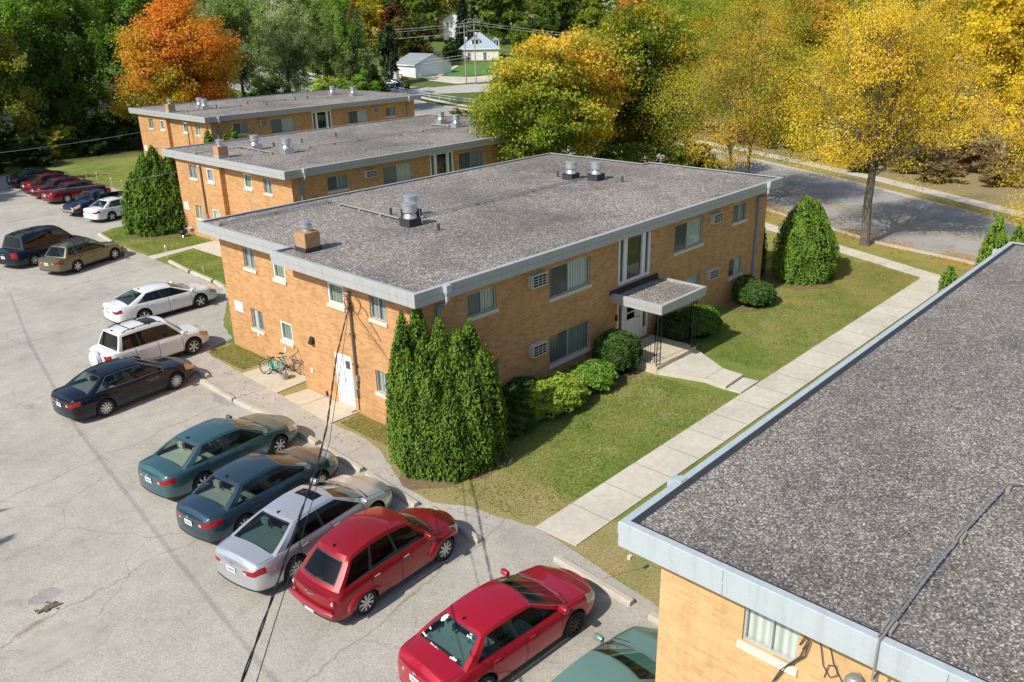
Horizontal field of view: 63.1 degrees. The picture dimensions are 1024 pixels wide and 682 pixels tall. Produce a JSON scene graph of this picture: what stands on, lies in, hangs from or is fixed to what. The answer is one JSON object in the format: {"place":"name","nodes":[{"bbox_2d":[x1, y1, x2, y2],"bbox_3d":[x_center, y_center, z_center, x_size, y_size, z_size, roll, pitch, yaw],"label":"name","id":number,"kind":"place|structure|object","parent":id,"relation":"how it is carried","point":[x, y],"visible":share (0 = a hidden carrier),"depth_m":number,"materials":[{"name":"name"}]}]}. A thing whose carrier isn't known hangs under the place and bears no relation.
{"place":"outdoors","nodes":[
{"label":"outdoors","id":0,"kind":"place"},
{"bbox_2d":[390,83,493,93],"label":"side road","id":1,"kind":"structure","parent":0,"point":[468,88],"depth_m":146.30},
{"bbox_2d":[447,60,513,76],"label":"green lawn","id":2,"kind":"structure","parent":0,"point":[481,68],"depth_m":167.88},
{"bbox_2d":[0,5,1023,606],"bbox_3d":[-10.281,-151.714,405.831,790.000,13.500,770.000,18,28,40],"label":"ground","id":3,"kind":"structure","parent":0,"point":[606,553],"depth_m":33.76,"materials":[{"name":"green plant"}]},
{"bbox_2d":[0,1,48,145],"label":"tree","id":4,"kind":"object","parent":3,"relation":"on","point":[10,62],"visible":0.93,"depth_m":83.27,"materials":[{"name":"green plant"}]},
{"bbox_2d":[11,141,54,167],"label":"bush","id":5,"kind":"object","parent":3,"relation":"on","point":[34,156],"visible":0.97,"depth_m":81.01,"materials":[{"name":"green plant"}]},
{"bbox_2d":[0,0,91,139],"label":"tree","id":6,"kind":"object","parent":3,"relation":"on","point":[37,36],"visible":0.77,"depth_m":88.26,"materials":[{"name":"green plant"}]},
{"bbox_2d":[40,124,80,157],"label":"bush","id":7,"kind":"object","parent":3,"relation":"on","point":[52,140],"visible":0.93,"depth_m":86.04,"materials":[{"name":"green plant"}]},
{"bbox_2d":[0,105,140,155],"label":"undergrowth","id":8,"kind":"object","parent":3,"relation":"on","point":[95,121],"visible":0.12,"depth_m":103.95,"materials":[{"name":"green plant"}]},
{"bbox_2d":[24,0,119,136],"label":"tree","id":9,"kind":"object","parent":3,"relation":"on","point":[88,63],"visible":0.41,"depth_m":96.74,"materials":[{"name":"green plant"}]},
{"bbox_2d":[73,136,107,156],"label":"bush","id":10,"kind":"object","parent":3,"relation":"on","point":[88,147],"visible":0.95,"depth_m":87.58,"materials":[{"name":"green plant"}]},
{"bbox_2d":[85,0,153,121],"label":"tree","id":11,"kind":"object","parent":3,"relation":"on","point":[115,17],"visible":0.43,"depth_m":109.57,"materials":[{"name":"green plant"}]},
{"bbox_2d":[99,115,141,150],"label":"bush","id":12,"kind":"object","parent":3,"relation":"on","point":[123,142],"visible":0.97,"depth_m":90.52,"materials":[{"name":"green plant"}]},
{"bbox_2d":[127,232,193,239],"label":"bare soil","id":13,"kind":"structure","parent":3,"relation":"on","point":[155,237],"depth_m":54.09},
{"bbox_2d":[120,145,186,236],"bbox_3d":[-23.411,-10.055,55.054,4.979,5.665,4.903,18,28,40],"label":"arborvitae","id":14,"kind":"object","parent":13,"relation":"on","point":[153,205],"visible":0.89,"depth_m":54.02,"materials":[{"name":"green plant"}]},
{"bbox_2d":[96,0,254,123],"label":"maple tree","id":15,"kind":"object","parent":3,"relation":"on","point":[173,55],"visible":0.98,"depth_m":89.89,"materials":[{"name":"orange plant"}]},
{"bbox_2d":[149,240,221,258],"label":"walk","id":16,"kind":"structure","parent":3,"relation":"on","point":[211,248],"depth_m":50.69,"materials":[{"name":"concrete"}]},
{"bbox_2d":[195,0,276,97],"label":"tree","id":17,"kind":"object","parent":3,"relation":"on","point":[232,9],"visible":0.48,"depth_m":111.07,"materials":[{"name":"green plant"}]},
{"bbox_2d":[240,67,292,97],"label":"bush","id":18,"kind":"object","parent":3,"relation":"on","point":[273,84],"visible":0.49,"depth_m":104.18,"materials":[{"name":"green plant"}]},
{"bbox_2d":[242,363,305,392],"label":"side walk","id":19,"kind":"structure","parent":3,"relation":"on","point":[272,380],"depth_m":32.21,"materials":[{"name":"concrete"}]},
{"bbox_2d":[128,86,420,161],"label":"apartment building","id":20,"kind":"structure","parent":3,"relation":"on","point":[332,106],"depth_m":75.49,"materials":[{"name":"orange brick"}]},
{"bbox_2d":[243,0,324,92],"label":"tree","id":21,"kind":"object","parent":3,"relation":"on","point":[293,49],"visible":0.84,"depth_m":119.03,"materials":[{"name":"green plant"}]},
{"bbox_2d":[284,389,357,423],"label":"side walk","id":22,"kind":"structure","parent":3,"relation":"on","point":[319,407],"depth_m":29.89,"materials":[{"name":"concrete"}]},
{"bbox_2d":[298,0,357,88],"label":"tree","id":23,"kind":"object","parent":3,"relation":"on","point":[326,70],"visible":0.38,"depth_m":127.98,"materials":[{"name":"green plant"}]},
{"bbox_2d":[0,176,658,681],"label":"parking lot","id":24,"kind":"structure","parent":3,"relation":"on","point":[88,524],"depth_m":22.18,"materials":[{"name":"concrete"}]},
{"bbox_2d":[6,167,68,186],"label":"parked car","id":25,"kind":"object","parent":24,"relation":"on","point":[15,179],"visible":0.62,"depth_m":71.56,"materials":[{"name":"paint"}]},
{"bbox_2d":[0,225,88,265],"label":"parked car","id":26,"kind":"object","parent":24,"relation":"on","point":[30,245],"visible":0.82,"depth_m":47.95,"materials":[{"name":"paint"}]},
{"bbox_2d":[11,615,111,672],"bbox_3d":[-10.102,6.766,18.718,1.781,0.001,2.086,18,28,40],"label":"asphalt patch","id":27,"kind":"object","parent":24,"relation":"on","point":[59,643],"visible":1,"depth_m":18.69,"materials":[{"name":"asphalt"}]},
{"bbox_2d":[29,176,96,196],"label":"parked car","id":28,"kind":"object","parent":24,"relation":"on","point":[38,188],"visible":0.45,"depth_m":66.97,"materials":[{"name":"paint"}]},
{"bbox_2d":[41,180,110,202],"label":"parked car","id":29,"kind":"object","parent":24,"relation":"on","point":[69,194],"visible":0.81,"depth_m":65.24,"materials":[{"name":"paint"}]},
{"bbox_2d":[38,236,124,271],"bbox_3d":[-24.619,-5.163,47.825,2.072,1.641,4.981,7,23,20],"label":"parked car","id":30,"kind":"object","parent":24,"relation":"on","point":[74,257],"visible":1,"depth_m":46.96,"materials":[{"name":"paint"}]},
{"bbox_2d":[60,188,123,215],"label":"parked car","id":31,"kind":"object","parent":24,"relation":"on","point":[77,205],"visible":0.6,"depth_m":60.56,"materials":[{"name":"paint"}]},
{"bbox_2d":[83,196,124,220],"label":"parked car","id":32,"kind":"object","parent":24,"relation":"on","point":[110,209],"visible":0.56,"depth_m":58.36,"materials":[{"name":"paint"}]},
{"bbox_2d":[51,356,194,419],"bbox_3d":[-14.220,1.385,30.699,2.122,1.480,4.991,14,26,34],"label":"parked car","id":33,"kind":"object","parent":24,"relation":"on","point":[105,389],"visible":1,"depth_m":29.97,"materials":[{"name":"paint"}]},
{"bbox_2d":[89,316,208,365],"bbox_3d":[-14.798,-0.064,33.982,2.132,1.814,4.770,15,27,35],"label":"parked car","id":34,"kind":"object","parent":24,"relation":"on","point":[142,337],"visible":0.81,"depth_m":33.23,"materials":[{"name":"paint"}]},
{"bbox_2d":[102,281,216,322],"bbox_3d":[-16.714,-2.084,39.787,2.172,1.430,5.181,17,28,38],"label":"parked car","id":35,"kind":"object","parent":24,"relation":"on","point":[154,299],"visible":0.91,"depth_m":39.15,"materials":[{"name":"paint"}]},
{"bbox_2d":[138,413,297,498],"bbox_3d":[-8.967,3.189,25.788,2.122,1.480,4.981,14,26,34],"label":"parked car","id":36,"kind":"object","parent":24,"relation":"on","point":[195,457],"visible":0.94,"depth_m":25.00,"materials":[{"name":"paint"}]},
{"bbox_2d":[176,446,338,542],"bbox_3d":[-7.102,3.978,23.676,2.072,1.470,4.811,13,26,33],"label":"parked car","id":37,"kind":"object","parent":24,"relation":"on","point":[234,497],"visible":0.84,"depth_m":22.85,"materials":[{"name":"paint"}]},
{"bbox_2d":[215,475,391,591],"bbox_3d":[-5.306,4.635,21.880,2.152,1.480,5.051,13,25,32],"label":"parked car","id":38,"kind":"object","parent":24,"relation":"on","point":[252,558],"visible":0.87,"depth_m":20.91,"materials":[{"name":"paint"}]},
{"bbox_2d":[289,506,458,621],"bbox_3d":[-3.216,5.016,20.458,1.962,1.720,4.565,16,27,37],"label":"parked car","id":39,"kind":"object","parent":24,"relation":"on","point":[358,563],"visible":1,"depth_m":19.47,"materials":[{"name":"paint"}]},
{"bbox_2d":[398,565,594,681],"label":"parked car","id":40,"kind":"object","parent":24,"relation":"on","point":[494,630],"visible":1,"depth_m":17.44,"materials":[{"name":"paint"}]},
{"bbox_2d":[553,554,633,606],"bbox_3d":[1.952,5.799,20.319,0.210,0.150,2.475,-20,28,-39],"label":"wheel stop","id":41,"kind":"object","parent":24,"relation":"on","point":[604,587],"visible":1,"depth_m":20.15,"materials":[{"name":"concrete"}]},
{"bbox_2d":[551,626,657,681],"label":"parked car","id":42,"kind":"object","parent":24,"relation":"on","point":[629,654],"visible":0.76,"depth_m":16.28,"materials":[{"name":"paint"}]},
{"bbox_2d":[161,111,526,241],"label":"apartment building","id":43,"kind":"structure","parent":3,"relation":"on","point":[236,176],"depth_m":51.56,"materials":[{"name":"beige brick"}]},
{"bbox_2d":[383,162,412,184],"bbox_3d":[-6.980,-10.179,50.784,0.090,1.130,2.300,18,28,40],"label":"window","id":44,"kind":"structure","parent":43,"relation":"in","point":[400,172],"depth_m":50.84,"materials":[{"name":"glass"}]},
{"bbox_2d":[459,149,483,169],"bbox_3d":[-2.683,-11.904,54.983,0.190,1.210,2.400,18,28,40],"label":"window","id":45,"kind":"structure","parent":43,"relation":"in","point":[470,159],"depth_m":55.05,"materials":[{"name":"glass"}]},
{"bbox_2d":[315,0,380,90],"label":"tree","id":46,"kind":"object","parent":3,"relation":"on","point":[348,34],"visible":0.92,"depth_m":116.07,"materials":[{"name":"green plant"}]},
{"bbox_2d":[356,0,382,44],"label":"tree","id":47,"kind":"object","parent":3,"relation":"on","point":[373,23],"visible":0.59,"depth_m":185.67,"materials":[{"name":"yellow plant"}]},
{"bbox_2d":[376,21,398,81],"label":"tree","id":48,"kind":"object","parent":3,"relation":"on","point":[387,49],"visible":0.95,"depth_m":149.75,"materials":[{"name":"green plant"}]},
{"bbox_2d":[386,11,439,56],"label":"tree","id":49,"kind":"object","parent":3,"relation":"on","point":[407,43],"visible":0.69,"depth_m":168.23,"materials":[{"name":"green plant"}]},
{"bbox_2d":[396,53,452,77],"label":"garage","id":50,"kind":"structure","parent":3,"relation":"on","point":[423,69],"depth_m":161.53,"materials":[{"name":"paint"}]},
{"bbox_2d":[401,0,451,41],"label":"tree","id":51,"kind":"object","parent":3,"relation":"on","point":[432,9],"visible":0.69,"depth_m":213.72,"materials":[{"name":"green plant"}]},
{"bbox_2d":[399,449,512,489],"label":"bare soil","id":52,"kind":"structure","parent":3,"relation":"on","point":[419,483],"depth_m":24.91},
{"bbox_2d":[384,308,508,483],"bbox_3d":[-2.053,1.468,25.133,3.818,5.102,2.937,1,21,6],"label":"arborvitae","id":53,"kind":"object","parent":52,"relation":"on","point":[446,413],"visible":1,"depth_m":24.66,"materials":[{"name":"green plant"}]},
{"bbox_2d":[454,0,468,47],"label":"spruce","id":54,"kind":"object","parent":3,"relation":"on","point":[462,13],"visible":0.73,"depth_m":200.24,"materials":[{"name":"green plant"}]},
{"bbox_2d":[459,32,499,60],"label":"house","id":55,"kind":"structure","parent":3,"relation":"on","point":[481,39],"depth_m":181.34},
{"bbox_2d":[196,153,783,425],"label":"apartment building","id":56,"kind":"structure","parent":3,"relation":"on","point":[537,266],"depth_m":32.14,"materials":[{"name":"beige brick"}]},
{"bbox_2d":[240,308,348,681],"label":"service cable","id":57,"kind":"object","parent":56,"relation":"attached to","point":[272,595],"visible":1,"depth_m":14.54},
{"bbox_2d":[368,296,387,327],"bbox_3d":[-4.283,-0.973,26.852,0.930,0.910,0.190,18,28,40],"label":"window","id":58,"kind":"structure","parent":56,"relation":"in","point":[378,306],"depth_m":26.94,"materials":[{"name":"metal"}]},
{"bbox_2d":[467,286,498,320],"bbox_3d":[-0.997,-1.226,27.147,0.190,0.910,1.440,18,28,40],"label":"window","id":59,"kind":"structure","parent":56,"relation":"in","point":[484,300],"depth_m":27.23,"materials":[{"name":"metal"}]},
{"bbox_2d":[549,320,590,369],"bbox_3d":[2.137,0.093,31.209,0.190,1.270,2.450,18,28,40],"label":"window","id":60,"kind":"structure","parent":56,"relation":"in","point":[563,344],"depth_m":31.29,"materials":[{"name":"glass"}]},
{"bbox_2d":[549,255,591,302],"bbox_3d":[2.088,-2.292,30.281,0.190,1.250,2.440,18,28,40],"label":"window","id":61,"kind":"structure","parent":56,"relation":"in","point":[577,271],"depth_m":30.60,"materials":[{"name":"metal"}]},
{"bbox_2d":[673,217,703,256],"bbox_3d":[7.537,-4.502,35.698,0.190,1.300,2.370,18,28,40],"label":"window","id":62,"kind":"structure","parent":56,"relation":"in","point":[693,236],"depth_m":36.06,"materials":[{"name":"glass"}]},
{"bbox_2d":[70,164,920,518],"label":"turf blades","id":63,"kind":"object","parent":3,"relation":"on","point":[380,434],"visible":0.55,"depth_m":33.54,"materials":[{"name":"green plant"}]},
{"bbox_2d":[474,0,530,42],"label":"tree","id":64,"kind":"object","parent":3,"relation":"on","point":[503,13],"visible":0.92,"depth_m":205.70,"materials":[{"name":"green plant"}]},
{"bbox_2d":[0,0,1022,40],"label":"wood","id":65,"kind":"object","parent":3,"relation":"on","point":[475,8],"visible":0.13,"depth_m":232.98,"materials":[{"name":"green plant"}]},
{"bbox_2d":[504,403,538,438],"bbox_3d":[-0.094,2.594,27.717,1.685,0.845,1.856,18,28,40],"label":"shrub","id":66,"kind":"object","parent":3,"relation":"on","point":[521,419],"visible":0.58,"depth_m":27.31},
{"bbox_2d":[502,375,540,405],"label":"shrub","id":67,"kind":"object","parent":3,"relation":"on","point":[519,388],"visible":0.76,"depth_m":28.52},
{"bbox_2d":[459,23,625,162],"bbox_3d":[2.077,-14.903,56.827,11.285,12.459,11.921,3,22,11],"label":"maple tree","id":68,"kind":"object","parent":3,"relation":"on","point":[548,102],"visible":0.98,"depth_m":53.41,"materials":[{"name":"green plant"}]},
{"bbox_2d":[521,371,591,419],"bbox_3d":[1.464,1.824,29.174,2.119,1.155,3.050,18,28,40],"label":"shrub","id":69,"kind":"object","parent":3,"relation":"on","point":[557,393],"visible":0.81,"depth_m":28.52,"materials":[{"name":"plant"}]},
{"bbox_2d":[546,0,583,38],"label":"tree","id":70,"kind":"object","parent":3,"relation":"on","point":[573,11],"visible":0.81,"depth_m":211.57,"materials":[{"name":"green plant"}]},
{"bbox_2d":[572,6,610,35],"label":"tree","id":71,"kind":"object","parent":3,"relation":"on","point":[589,18],"visible":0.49,"depth_m":201.30,"materials":[{"name":"green plant"}]},
{"bbox_2d":[603,367,637,390],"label":"bare soil","id":72,"kind":"structure","parent":3,"relation":"on","point":[633,369],"depth_m":31.68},
{"bbox_2d":[565,357,618,393],"bbox_3d":[2.943,1.248,30.784,1.922,0.994,2.220,18,28,40],"label":"shrub","id":73,"kind":"object","parent":72,"relation":"on","point":[599,375],"visible":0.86,"depth_m":30.32,"materials":[{"name":"plant"}]},
{"bbox_2d":[591,328,642,374],"bbox_3d":[4.056,0.348,32.105,1.886,1.665,1.937,18,28,40],"label":"shrub","id":74,"kind":"object","parent":72,"relation":"on","point":[621,350],"visible":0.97,"depth_m":31.55,"materials":[{"name":"plant"}]},
{"bbox_2d":[558,0,709,161],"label":"maple tree","id":75,"kind":"object","parent":3,"relation":"on","point":[637,67],"visible":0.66,"depth_m":60.48,"materials":[{"name":"green plant"}]},
{"bbox_2d":[603,141,678,164],"bbox_3d":[9.561,-12.203,60.378,5.106,4.557,5.788,-8,22,-16],"label":"bush","id":76,"kind":"object","parent":3,"relation":"on","point":[627,149],"visible":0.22,"depth_m":59.82,"materials":[{"name":"green plant"}]},
{"bbox_2d":[272,65,1022,217],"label":"walk","id":77,"kind":"structure","parent":3,"relation":"on","point":[947,195],"depth_m":65.37,"materials":[{"name":"concrete"}]},
{"bbox_2d":[656,311,693,341],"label":"shrub","id":78,"kind":"object","parent":3,"relation":"on","point":[676,316],"visible":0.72,"depth_m":34.77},
{"bbox_2d":[646,115,720,165],"bbox_3d":[12.957,-14.970,64.825,5.970,6.656,5.760,18,28,40],"label":"bush","id":79,"kind":"object","parent":3,"relation":"on","point":[667,142],"visible":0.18,"depth_m":63.51,"materials":[{"name":"yellow plant"}]},
{"bbox_2d":[638,0,740,88],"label":"tree","id":80,"kind":"object","parent":3,"relation":"on","point":[680,7],"visible":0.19,"depth_m":103.03,"materials":[{"name":"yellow plant"}]},
{"bbox_2d":[667,137,724,169],"bbox_3d":[13.137,-12.448,60.647,4.928,4.655,4.858,18,28,40],"label":"bush","id":81,"kind":"object","parent":3,"relation":"on","point":[687,158],"visible":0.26,"depth_m":60.16,"materials":[{"name":"green plant"}]},
{"bbox_2d":[657,350,742,389],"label":"entrance walk","id":82,"kind":"structure","parent":3,"relation":"on","point":[696,365],"depth_m":31.74,"materials":[{"name":"concrete"}]},
{"bbox_2d":[680,304,722,338],"bbox_3d":[7.968,-0.898,35.599,1.888,1.282,2.232,18,28,40],"label":"shrub","id":83,"kind":"object","parent":3,"relation":"on","point":[709,321],"visible":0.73,"depth_m":35.02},
{"bbox_2d":[536,275,940,545],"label":"front walk","id":84,"kind":"structure","parent":3,"relation":"on","point":[573,524],"depth_m":27.73,"materials":[{"name":"concrete"}]},
{"bbox_2d":[632,0,847,172],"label":"locust tree","id":85,"kind":"object","parent":3,"relation":"on","point":[757,110],"visible":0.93,"depth_m":54.30,"materials":[{"name":"yellow plant"}]},
{"bbox_2d":[726,299,769,311],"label":"bare soil","id":86,"kind":"structure","parent":3,"relation":"on","point":[740,306],"depth_m":38.93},
{"bbox_2d":[735,280,777,307],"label":"shrub","id":87,"kind":"object","parent":86,"relation":"on","point":[757,293],"visible":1,"depth_m":38.58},
{"bbox_2d":[681,0,818,121],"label":"tree","id":88,"kind":"object","parent":3,"relation":"on","point":[804,18],"visible":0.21,"depth_m":86.85,"materials":[{"name":"yellow plant"}]},
{"bbox_2d":[760,267,838,289],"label":"bare soil","id":89,"kind":"structure","parent":3,"relation":"on","point":[767,276],"depth_m":42.30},
{"bbox_2d":[770,195,841,285],"bbox_3d":[14.992,-5.197,42.266,3.173,4.349,3.730,18,28,40],"label":"arborvitae","id":90,"kind":"object","parent":89,"relation":"on","point":[805,253],"visible":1,"depth_m":41.50,"materials":[{"name":"green plant"}]},
{"bbox_2d":[760,0,856,127],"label":"tree","id":91,"kind":"object","parent":3,"relation":"on","point":[817,24],"visible":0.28,"depth_m":89.47,"materials":[{"name":"yellow plant"}]},
{"bbox_2d":[618,241,1023,681],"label":"apartment building","id":92,"kind":"structure","parent":3,"relation":"on","point":[857,516],"depth_m":13.48,"materials":[{"name":"beige brick"}]},
{"bbox_2d":[736,607,798,676],"bbox_3d":[3.919,4.417,12.621,0.980,0.970,0.190,18,28,40],"label":"window","id":93,"kind":"structure","parent":92,"relation":"in","point":[760,630],"depth_m":12.72,"materials":[{"name":"glass"}]},
{"bbox_2d":[765,222,937,276],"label":"street walk","id":94,"kind":"structure","parent":3,"relation":"on","point":[874,258],"depth_m":45.58,"materials":[{"name":"concrete"}]},
{"bbox_2d":[766,203,977,271],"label":"fallen leaves","id":95,"kind":"object","parent":3,"relation":"on","point":[949,254],"visible":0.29,"depth_m":48.58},
{"bbox_2d":[826,0,941,118],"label":"tree","id":96,"kind":"object","parent":3,"relation":"on","point":[884,21],"visible":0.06,"depth_m":87.65,"materials":[{"name":"yellow plant"}]},
{"bbox_2d":[762,0,1021,245],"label":"locust tree","id":97,"kind":"object","parent":3,"relation":"on","point":[889,55],"visible":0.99,"depth_m":44.61,"materials":[{"name":"yellow plant"}]},
{"bbox_2d":[884,137,937,172],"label":"brush","id":98,"kind":"object","parent":3,"relation":"on","point":[930,158],"visible":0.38,"depth_m":68.24,"materials":[{"name":"brown plant"}]},
{"bbox_2d":[910,161,967,182],"bbox_3d":[33.274,-13.194,65.181,4.032,1.919,2.982,5,22,16],"label":"brush","id":99,"kind":"object","parent":3,"relation":"on","point":[942,168],"visible":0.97,"depth_m":64.44,"materials":[{"name":"brown plant"}]},
{"bbox_2d":[884,47,996,155],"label":"tree","id":100,"kind":"object","parent":3,"relation":"on","point":[968,107],"visible":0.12,"depth_m":72.05,"materials":[{"name":"yellow plant"}]},
{"bbox_2d":[895,0,998,130],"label":"tree","id":101,"kind":"object","parent":3,"relation":"on","point":[949,7],"visible":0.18,"depth_m":82.31,"materials":[{"name":"yellow plant"}]},
{"bbox_2d":[940,135,998,173],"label":"brush","id":102,"kind":"object","parent":3,"relation":"on","point":[968,159],"visible":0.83,"depth_m":67.84,"materials":[{"name":"brown plant"}]},
{"bbox_2d":[948,0,1023,158],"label":"tree","id":103,"kind":"object","parent":3,"relation":"on","point":[999,23],"visible":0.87,"depth_m":68.67,"materials":[{"name":"yellow plant"}]},
{"bbox_2d":[959,64,1023,226],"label":"locust tree","id":104,"kind":"object","parent":3,"relation":"on","point":[1019,96],"visible":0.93,"depth_m":42.15,"materials":[{"name":"yellow plant"}]},
{"bbox_2d":[973,213,1023,266],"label":"arborvitae","id":105,"kind":"object","parent":3,"relation":"on","point":[996,237],"visible":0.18,"depth_m":39.82,"materials":[{"name":"green plant"}]},
{"bbox_2d":[976,152,1023,186],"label":"brush","id":106,"kind":"object","parent":3,"relation":"on","point":[992,169],"visible":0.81,"depth_m":62.92,"materials":[{"name":"brown plant"}]},
{"bbox_2d":[983,66,1023,146],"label":"tree","id":107,"kind":"object","parent":3,"relation":"on","point":[1006,105],"visible":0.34,"depth_m":71.69,"materials":[{"name":"yellow plant"}]},
{"bbox_2d":[228,67,1023,260],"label":"street","id":108,"kind":"structure","parent":0,"point":[899,208],"depth_m":56.68,"materials":[{"name":"asphalt"}]},
{"bbox_2d":[231,87,974,264],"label":"kerb","id":109,"kind":"structure","parent":108,"relation":"on","point":[899,247],"depth_m":47.85,"materials":[{"name":"concrete"}]},
{"bbox_2d":[261,66,1023,226],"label":"kerb","id":110,"kind":"structure","parent":108,"relation":"on","point":[953,207],"depth_m":63.59,"materials":[{"name":"concrete"}]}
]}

